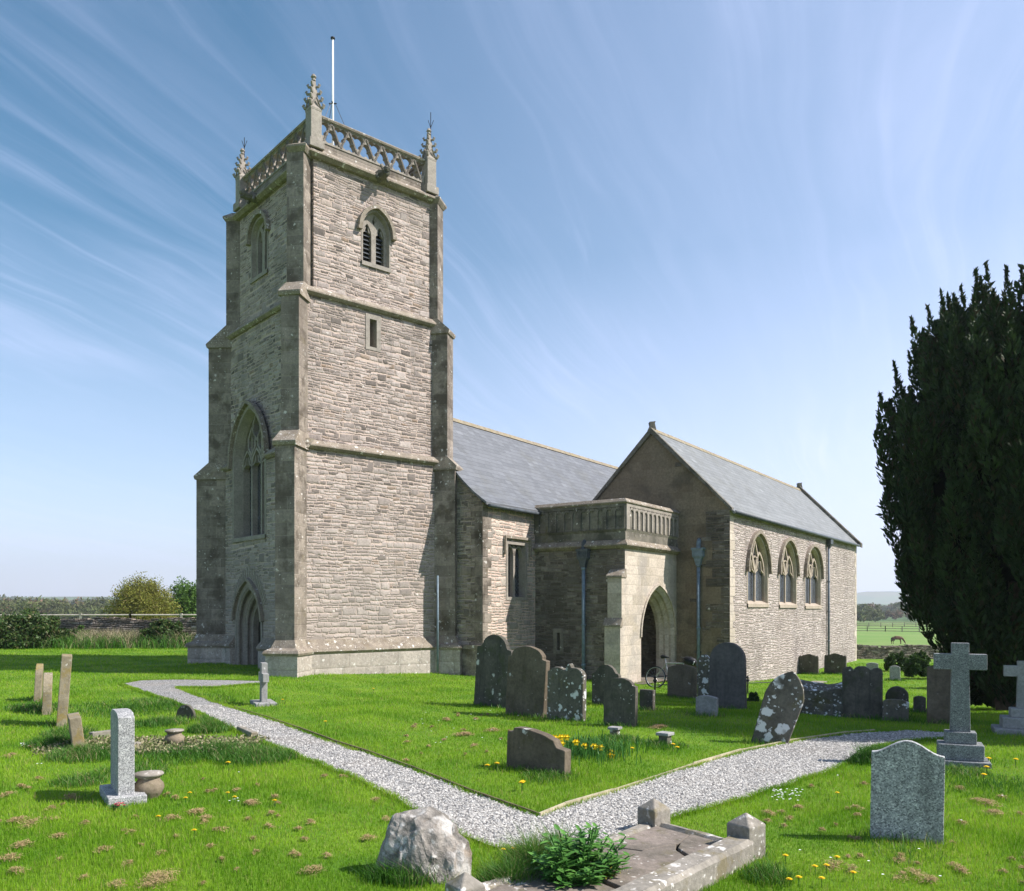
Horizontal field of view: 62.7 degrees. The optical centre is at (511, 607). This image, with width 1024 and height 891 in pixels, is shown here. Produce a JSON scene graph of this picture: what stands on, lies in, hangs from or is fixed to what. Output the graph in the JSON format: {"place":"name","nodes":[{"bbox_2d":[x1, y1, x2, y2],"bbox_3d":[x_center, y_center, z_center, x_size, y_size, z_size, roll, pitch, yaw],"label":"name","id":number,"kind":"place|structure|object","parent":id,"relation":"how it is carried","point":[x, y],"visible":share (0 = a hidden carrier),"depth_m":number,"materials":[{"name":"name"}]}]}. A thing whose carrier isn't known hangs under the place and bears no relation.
{"place":"outdoors","nodes":[
{"label":"outdoors","id":0,"kind":"place"},
{"bbox_2d":[0,591,1023,890],"bbox_3d":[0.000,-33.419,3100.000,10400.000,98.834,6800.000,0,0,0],"label":"ground","id":1,"kind":"structure","parent":0,"point":[876,633],"depth_m":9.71,"materials":[{"name":"green plant"}]},
{"bbox_2d":[0,607,77,648],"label":"bramble","id":2,"kind":"object","parent":1,"relation":"on","point":[27,624],"visible":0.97,"depth_m":37.74,"materials":[{"name":"green plant"}]},
{"bbox_2d":[34,664,43,701],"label":"headstone","id":3,"kind":"object","parent":1,"relation":"on","point":[38,684],"visible":0.82,"depth_m":17.36,"materials":[{"name":"beige stone"}]},
{"bbox_2d":[42,673,52,714],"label":"headstone","id":4,"kind":"object","parent":1,"relation":"on","point":[47,692],"visible":0.85,"depth_m":15.58,"materials":[{"name":"beige stone"}]},
{"bbox_2d":[56,654,71,726],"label":"headstone","id":5,"kind":"object","parent":1,"relation":"on","point":[64,687],"visible":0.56,"depth_m":14.08,"materials":[{"name":"beige stone"}]},
{"bbox_2d":[67,712,84,745],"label":"headstone","id":6,"kind":"object","parent":1,"relation":"on","point":[75,728],"visible":0.56,"depth_m":11.37,"materials":[{"name":"beige stone"}]},
{"bbox_2d":[75,625,89,635],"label":"shrub","id":7,"kind":"object","parent":1,"relation":"on","point":[81,627],"visible":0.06,"depth_m":40.28,"materials":[{"name":"green plant"}]},
{"bbox_2d":[0,594,171,618],"bbox_3d":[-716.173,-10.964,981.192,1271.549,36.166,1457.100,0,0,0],"label":"woodland","id":8,"kind":"object","parent":1,"relation":"on","point":[54,605],"visible":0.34,"depth_m":291.60,"materials":[{"name":"green plant"}]},
{"bbox_2d":[0,613,195,618],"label":"rail fence","id":9,"kind":"object","parent":1,"relation":"on","point":[130,615],"visible":0.29,"depth_m":48.53,"materials":[{"name":"grey wood"}]},
{"bbox_2d":[89,730,110,737],"bbox_3d":[-6.237,1.960,12.995,0.110,0.130,0.550,0,0,36],"label":"kerbstone","id":10,"kind":"object","parent":1,"relation":"on","point":[103,732],"visible":0.29,"depth_m":12.86,"materials":[{"name":"beige stone"}]},
{"bbox_2d":[17,627,194,648],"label":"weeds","id":11,"kind":"object","parent":1,"relation":"on","point":[112,632],"visible":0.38,"depth_m":38.59,"materials":[{"name":"green plant"}]},
{"bbox_2d":[104,802,131,810],"bbox_3d":[-3.860,1.946,8.244,0.238,0.079,0.184,0,0,0],"label":"primula","id":12,"kind":"object","parent":1,"relation":"on","point":[115,805],"visible":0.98,"depth_m":8.24,"materials":[{"name":"pink plant"}]},
{"bbox_2d":[99,708,146,805],"bbox_3d":[-4.069,1.558,8.787,0.360,0.987,0.780,0,0,-32],"label":"granite headstone","id":13,"kind":"object","parent":1,"relation":"on","point":[122,785],"visible":0.82,"depth_m":8.55,"materials":[{"name":"grey stone"}]},
{"bbox_2d":[58,617,195,640],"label":"boundary wall","id":14,"kind":"structure","parent":1,"relation":"on","point":[118,623],"depth_m":40.81,"materials":[{"name":"stone"}]},
{"bbox_2d":[99,571,182,619],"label":"spring tree","id":15,"kind":"object","parent":1,"relation":"on","point":[135,597],"visible":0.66,"depth_m":55.20,"materials":[{"name":"green plant"}]},
{"bbox_2d":[135,770,163,799],"bbox_3d":[-3.809,1.879,8.820,0.304,0.336,0.305,0,0,0],"label":"stone urn","id":16,"kind":"object","parent":1,"relation":"on","point":[149,782],"visible":0.78,"depth_m":8.72,"materials":[{"name":"beige stone"}]},
{"bbox_2d":[31,734,269,755],"bbox_3d":[-5.024,1.948,11.964,2.930,0.198,1.278,0,0,-8],"label":"ground ivy","id":17,"kind":"object","parent":1,"relation":"on","point":[144,741],"visible":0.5,"depth_m":11.97,"materials":[{"name":"green plant"}]},
{"bbox_2d":[138,618,188,646],"bbox_3d":[-16.151,1.191,38.964,2.397,1.419,1.857,0,0,0],"label":"ivy bush","id":18,"kind":"object","parent":1,"relation":"on","point":[159,626],"visible":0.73,"depth_m":38.74,"materials":[{"name":"green plant"}]},
{"bbox_2d":[164,728,184,744],"bbox_3d":[-4.873,1.898,12.140,0.274,0.308,0.274,0,0,0],"label":"stone urn","id":19,"kind":"object","parent":1,"relation":"on","point":[175,734],"visible":0.82,"depth_m":12.04,"materials":[{"name":"beige stone"}]},
{"bbox_2d":[162,575,195,617],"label":"green tree","id":20,"kind":"object","parent":1,"relation":"on","point":[185,595],"visible":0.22,"depth_m":60.93,"materials":[{"name":"green plant"}]},
{"bbox_2d":[176,705,195,718],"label":"headstone","id":21,"kind":"object","parent":1,"relation":"on","point":[187,710],"visible":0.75,"depth_m":15.16,"materials":[{"name":"grey stone"}]},
{"bbox_2d":[237,726,257,735],"bbox_3d":[-4.167,1.975,13.238,0.110,0.130,0.831,0,0,-33],"label":"kerbstone","id":22,"kind":"object","parent":1,"relation":"on","point":[247,731],"visible":0.51,"depth_m":13.11,"materials":[{"name":"beige stone"}]},
{"bbox_2d":[250,662,276,706],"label":"cross headstone","id":23,"kind":"object","parent":1,"relation":"on","point":[263,676],"visible":0.87,"depth_m":17.08,"materials":[{"name":"white stone"}]},
{"bbox_2d":[234,706,538,815],"bbox_3d":[-2.577,1.999,12.350,0.148,0.144,10.232,0,0,-34],"label":"path edging","id":24,"kind":"object","parent":1,"relation":"on","point":[452,782],"visible":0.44,"depth_m":10.03,"materials":[{"name":"grey stone"}]},
{"bbox_2d":[375,806,471,883],"bbox_3d":[-0.630,1.850,6.349,0.815,0.659,0.465,3,0,8],"label":"boulder","id":25,"kind":"object","parent":1,"relation":"on","point":[417,836],"visible":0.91,"depth_m":6.22,"materials":[{"name":"grey stone"}]},
{"bbox_2d":[20,714,940,875],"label":"daisies","id":26,"kind":"object","parent":1,"relation":"on","point":[771,796],"visible":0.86,"depth_m":8.93,"materials":[{"name":"white plant"}]},
{"bbox_2d":[474,635,513,707],"bbox_3d":[-0.371,1.429,17.386,0.972,1.749,0.110,7,4,42],"label":"headstone","id":27,"kind":"object","parent":1,"relation":"on","point":[494,652],"visible":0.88,"depth_m":17.34,"materials":[{"name":"grey stone"}]},
{"bbox_2d":[0,632,1023,889],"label":"long grass","id":28,"kind":"structure","parent":1,"relation":"on","point":[516,860],"depth_m":10.98,"materials":[{"name":"green plant"}]},
{"bbox_2d":[0,713,1023,888],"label":"grass clippings","id":29,"kind":"object","parent":1,"relation":"on","point":[156,877],"depth_m":7.24,"materials":[{"name":"brown plant"}]},
{"bbox_2d":[185,74,861,683],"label":"church","id":30,"kind":"structure","parent":1,"relation":"on","point":[367,502],"depth_m":26.48,"materials":[{"name":"stone"}]},
{"bbox_2d":[231,578,263,664],"bbox_3d":[-8.245,0.980,26.382,1.709,3.840,1.809,0,0,0],"label":"doorway","id":31,"kind":"structure","parent":30,"relation":"in","point":[247,613],"depth_m":27.09,"materials":[{"name":"stone"}]},
{"bbox_2d":[227,400,269,542],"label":"window","id":32,"kind":"structure","parent":30,"relation":"in","point":[248,443],"depth_m":26.99,"materials":[{"name":"stone"}]},
{"bbox_2d":[245,210,270,283],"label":"window","id":33,"kind":"structure","parent":30,"relation":"in","point":[258,228],"depth_m":26.94,"materials":[{"name":"stone"}]},
{"bbox_2d":[325,36,344,144],"bbox_3d":[-5.444,-15.359,26.819,2.366,5.079,2.316,0,0,0],"label":"flagpole","id":34,"kind":"object","parent":30,"relation":"on","point":[332,39],"visible":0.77,"depth_m":26.35,"materials":[{"name":"white metal"}]},
{"bbox_2d":[366,313,380,351],"bbox_3d":[-4.281,-8.220,25.298,0.520,1.070,0.415,0,0,-41],"label":"window","id":35,"kind":"structure","parent":30,"relation":"in","point":[373,322],"depth_m":25.23,"materials":[{"name":"stone"}]},
{"bbox_2d":[356,205,396,272],"bbox_3d":[-4.157,-11.135,25.373,1.336,1.892,0.470,0,0,-41],"label":"window","id":36,"kind":"structure","parent":30,"relation":"in","point":[373,225],"depth_m":25.43,"materials":[{"name":"stone"}]},
{"bbox_2d":[503,535,531,599],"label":"window","id":37,"kind":"structure","parent":30,"relation":"in","point":[516,552],"depth_m":27.82,"materials":[{"name":"stone"}]},
{"bbox_2d":[553,628,563,653],"bbox_3d":[1.639,1.116,28.099,0.400,0.845,0.360,0,0,34],"label":"window","id":38,"kind":"structure","parent":30,"relation":"in","point":[558,635],"depth_m":28.01,"materials":[{"name":"grey stone"}]},
{"bbox_2d":[745,530,772,606],"bbox_3d":[9.096,-1.441,31.272,0.370,2.846,2.738,0,0,34],"label":"window","id":39,"kind":"structure","parent":30,"relation":"in","point":[758,558],"depth_m":31.65,"materials":[{"name":"stone"}]},
{"bbox_2d":[778,538,800,607],"bbox_3d":[11.242,-1.423,34.406,0.370,2.864,2.793,0,0,34],"label":"window","id":40,"kind":"structure","parent":30,"relation":"in","point":[788,561],"depth_m":34.90,"materials":[{"name":"stone"}]},
{"bbox_2d":[804,544,824,608],"bbox_3d":[13.387,-1.389,37.539,0.370,2.867,3.012,0,0,34],"label":"window","id":41,"kind":"structure","parent":30,"relation":"in","point":[814,564],"depth_m":38.05,"materials":[{"name":"stone"}]},
{"bbox_2d":[505,646,549,717],"bbox_3d":[0.288,1.512,15.866,0.954,1.582,0.120,5,4,42],"label":"headstone","id":42,"kind":"object","parent":1,"relation":"on","point":[527,675],"visible":0.92,"depth_m":15.78,"materials":[{"name":"grey stone"}]},
{"bbox_2d":[506,726,570,775],"bbox_3d":[0.316,1.848,10.155,0.873,0.751,0.140,3,2,38],"label":"headstone","id":43,"kind":"object","parent":1,"relation":"on","point":[534,747],"visible":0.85,"depth_m":10.09,"materials":[{"name":"grey stone"}]},
{"bbox_2d":[547,664,585,721],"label":"headstone","id":44,"kind":"object","parent":1,"relation":"on","point":[566,691],"visible":0.86,"depth_m":15.06,"materials":[{"name":"grey stone"}]},
{"bbox_2d":[528,822,636,889],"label":"leafy plant","id":45,"kind":"object","parent":1,"relation":"on","point":[564,863],"visible":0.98,"depth_m":5.97,"materials":[{"name":"green plant"}]},
{"bbox_2d":[553,730,655,765],"bbox_3d":[0.999,1.854,11.222,1.890,0.450,1.990,0,0,0],"label":"daffodil clump","id":46,"kind":"object","parent":1,"relation":"on","point":[578,746],"visible":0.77,"depth_m":11.08,"materials":[{"name":"green plant"}]},
{"bbox_2d":[445,798,764,890],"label":"kerbed grave","id":47,"kind":"object","parent":1,"relation":"on","point":[667,856],"visible":0.77,"depth_m":6.36,"materials":[{"name":"grey stone"}]},
{"bbox_2d":[573,865,620,878],"bbox_3d":[0.568,1.886,6.115,0.525,0.039,0.486,0,0,30],"label":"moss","id":48,"kind":"object","parent":47,"relation":"on","point":[603,874],"visible":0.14,"depth_m":6.02,"materials":[{"name":"green plant"}]},
{"bbox_2d":[592,664,620,704],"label":"headstone","id":49,"kind":"object","parent":1,"relation":"on","point":[603,675],"visible":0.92,"depth_m":18.00,"materials":[{"name":"grey stone"}]},
{"bbox_2d":[608,726,621,734],"bbox_3d":[1.585,1.921,12.947,0.177,0.173,0.177,0,0,30],"label":"square grave vase","id":50,"kind":"object","parent":1,"relation":"on","point":[614,730],"visible":0.81,"depth_m":12.89,"materials":[{"name":"grey stone"}]},
{"bbox_2d":[603,678,637,726],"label":"headstone","id":51,"kind":"object","parent":1,"relation":"on","point":[621,700],"visible":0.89,"depth_m":14.21,"materials":[{"name":"grey stone"}]},
{"bbox_2d":[640,689,654,710],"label":"headstone","id":52,"kind":"object","parent":1,"relation":"on","point":[647,696],"visible":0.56,"depth_m":16.70,"materials":[{"name":"grey stone"}]},
{"bbox_2d":[656,731,673,744],"bbox_3d":[2.238,1.920,12.299,0.204,0.198,0.204,0,0,38],"label":"square grave vase","id":53,"kind":"object","parent":1,"relation":"on","point":[665,735],"visible":0.76,"depth_m":12.25,"materials":[{"name":"grey stone"}]},
{"bbox_2d":[645,655,697,687],"bbox_3d":[4.861,1.959,25.605,1.677,1.044,0.579,0,0,16],"label":"bicycle","id":54,"kind":"object","parent":1,"relation":"on","point":[663,657],"visible":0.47,"depth_m":25.81,"materials":[{"name":"black metal"}]},
{"bbox_2d":[683,656,696,665],"bbox_3d":[5.377,1.617,25.378,0.430,0.281,0.260,0,0,32],"label":"handlebar bag","id":55,"kind":"object","parent":54,"relation":"attached to","point":[691,661],"visible":1,"depth_m":25.28,"materials":[{"name":"black fabric"}]},
{"bbox_2d":[667,664,696,698],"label":"headstone","id":56,"kind":"object","parent":1,"relation":"on","point":[681,680],"visible":0.82,"depth_m":22.05,"materials":[{"name":"grey stone"}]},
{"bbox_2d":[698,654,709,695],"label":"headstone","id":57,"kind":"object","parent":1,"relation":"on","point":[703,674],"visible":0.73,"depth_m":19.47,"materials":[{"name":"grey stone"}]},
{"bbox_2d":[539,729,874,815],"bbox_3d":[2.833,2.010,10.984,7.751,0.137,0.609,0,0,-44],"label":"path edging","id":58,"kind":"object","parent":1,"relation":"on","point":[579,799],"visible":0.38,"depth_m":9.84,"materials":[{"name":"beige stone"}]},
{"bbox_2d":[696,695,717,716],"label":"headstone","id":59,"kind":"object","parent":1,"relation":"on","point":[705,703],"visible":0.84,"depth_m":15.40,"materials":[{"name":"grey stone"}]},
{"bbox_2d":[653,675,770,694],"bbox_3d":[5.948,2.258,24.351,5.829,0.910,0.198,0,0,-41],"label":"grave railing","id":60,"kind":"object","parent":1,"relation":"on","point":[655,680],"visible":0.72,"depth_m":23.68,"materials":[{"name":"black metal"}]},
{"bbox_2d":[709,642,746,709],"bbox_3d":[4.375,1.507,17.065,0.758,1.615,0.140,0,0,30],"label":"headstone","id":61,"kind":"object","parent":1,"relation":"on","point":[727,676],"visible":0.85,"depth_m":16.99,"materials":[{"name":"stone"}]},
{"bbox_2d":[747,692,759,701],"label":"flowering plant","id":62,"kind":"object","parent":1,"relation":"on","point":[754,696],"visible":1,"depth_m":20.23,"materials":[{"name":"green plant"}]},
{"bbox_2d":[751,671,803,743],"bbox_3d":[3.955,1.603,12.498,0.560,1.386,0.100,19,3,23],"label":"headstone","id":63,"kind":"object","parent":1,"relation":"on","point":[781,705],"visible":0.89,"depth_m":12.45,"materials":[{"name":"grey stone"}]},
{"bbox_2d":[799,654,818,673],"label":"headstone","id":64,"kind":"object","parent":1,"relation":"on","point":[808,663],"visible":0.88,"depth_m":35.40,"materials":[{"name":"grey stone"}]},
{"bbox_2d":[800,679,841,716],"bbox_3d":[6.031,1.895,16.409,1.148,0.909,0.843,0,0,30],"label":"table tomb","id":65,"kind":"object","parent":1,"relation":"on","point":[822,699],"visible":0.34,"depth_m":16.14,"materials":[{"name":"grey stone"}]},
{"bbox_2d":[824,653,846,673],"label":"headstone","id":66,"kind":"object","parent":1,"relation":"on","point":[835,663],"visible":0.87,"depth_m":35.39,"materials":[{"name":"grey stone"}]},
{"bbox_2d":[842,666,882,719],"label":"headstone","id":67,"kind":"object","parent":1,"relation":"on","point":[862,690],"visible":0.86,"depth_m":15.59,"materials":[{"name":"grey stone"}]},
{"bbox_2d":[866,662,877,669],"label":"headstone","id":68,"kind":"object","parent":1,"relation":"on","point":[871,665],"visible":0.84,"depth_m":34.96,"materials":[{"name":"stone"}]},
{"bbox_2d":[856,602,915,621],"bbox_3d":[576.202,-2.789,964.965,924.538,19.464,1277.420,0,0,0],"label":"woodland","id":69,"kind":"object","parent":1,"relation":"on","point":[871,612],"visible":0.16,"depth_m":421.30,"materials":[{"name":"green plant"}]},
{"bbox_2d":[856,625,925,631],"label":"rail fence","id":70,"kind":"object","parent":1,"relation":"on","point":[885,628],"visible":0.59,"depth_m":231.16,"materials":[{"name":"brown wood"}]},
{"bbox_2d":[868,622,917,626],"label":"rail fence","id":71,"kind":"object","parent":1,"relation":"on","point":[892,624],"visible":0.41,"depth_m":284.11,"materials":[{"name":"grey wood"}]},
{"bbox_2d":[883,651,906,670],"bbox_3d":[16.895,2.378,37.032,1.227,0.965,0.987,0,0,0],"label":"laurel bush","id":72,"kind":"object","parent":1,"relation":"on","point":[891,659],"visible":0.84,"depth_m":36.82,"materials":[{"name":"green plant"}]},
{"bbox_2d":[890,666,899,680],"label":"headstone","id":73,"kind":"object","parent":1,"relation":"on","point":[894,672],"visible":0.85,"depth_m":32.16,"materials":[{"name":"stone"}]},
{"bbox_2d":[882,699,908,721],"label":"headstone","id":74,"kind":"object","parent":1,"relation":"on","point":[896,708],"visible":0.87,"depth_m":15.15,"materials":[{"name":"grey stone"}]},
{"bbox_2d":[885,686,908,701],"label":"headstone","id":75,"kind":"object","parent":1,"relation":"on","point":[897,692],"visible":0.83,"depth_m":16.00,"materials":[{"name":"grey stone"}]},
{"bbox_2d":[891,636,905,643],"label":"horse","id":76,"kind":"object","parent":1,"relation":"on","point":[894,638],"visible":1,"depth_m":151.75},
{"bbox_2d":[857,644,944,658],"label":"boundary wall","id":77,"kind":"structure","parent":1,"relation":"on","point":[872,652],"depth_m":45.80,"materials":[{"name":"stone"}]},
{"bbox_2d":[870,740,944,843],"bbox_3d":[3.345,1.673,7.129,0.562,1.097,0.075,1,0,24],"label":"headstone","id":78,"kind":"object","parent":1,"relation":"on","point":[907,784],"visible":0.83,"depth_m":7.09,"materials":[{"name":"stone"}]},
{"bbox_2d":[903,650,930,676],"bbox_3d":[16.009,2.239,33.009,1.324,1.165,1.003,0,0,0],"label":"laurel bush","id":79,"kind":"object","parent":1,"relation":"on","point":[915,663],"visible":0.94,"depth_m":32.80,"materials":[{"name":"green plant"}]},
{"bbox_2d":[913,696,925,712],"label":"headstone","id":80,"kind":"object","parent":1,"relation":"on","point":[919,702],"visible":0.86,"depth_m":17.00,"materials":[{"name":"grey stone"}]},
{"bbox_2d":[927,667,950,724],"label":"headstone","id":81,"kind":"object","parent":1,"relation":"on","point":[938,693],"visible":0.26,"depth_m":14.64,"materials":[{"name":"grey stone"}]},
{"bbox_2d":[872,259,1023,711],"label":"yew tree","id":82,"kind":"object","parent":1,"relation":"on","point":[950,450],"visible":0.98,"depth_m":18.48,"materials":[{"name":"green plant"}]},
{"bbox_2d":[934,643,991,768],"bbox_3d":[5.718,1.247,10.736,0.660,1.595,0.500,0,0,24],"label":"cross headstone","id":83,"kind":"object","parent":1,"relation":"on","point":[959,744],"visible":0.87,"depth_m":10.65,"materials":[{"name":"grey stone"}]},
{"bbox_2d":[970,679,994,707],"bbox_3d":[12.265,1.392,21.085,2.870,2.690,2.230,0,0,0],"label":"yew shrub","id":84,"kind":"object","parent":1,"relation":"on","point":[978,699],"visible":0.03,"depth_m":20.46,"materials":[{"name":"green plant"}]},
{"bbox_2d":[991,661,1023,735],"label":"cross headstone","id":85,"kind":"object","parent":1,"relation":"on","point":[1012,722],"visible":0.94,"depth_m":13.24,"materials":[{"name":"grey stone"}]},
{"bbox_2d":[0,0,1023,596],"label":"sky","id":86,"kind":"structure","parent":0,"point":[723,225],"materials":[{"name":"blue"}]},
{"bbox_2d":[126,679,943,846],"bbox_3d":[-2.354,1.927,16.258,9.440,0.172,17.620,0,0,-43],"label":"path","id":87,"kind":"structure","parent":0,"point":[166,688],"depth_m":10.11,"materials":[{"name":"grey gravel"}]}
]}

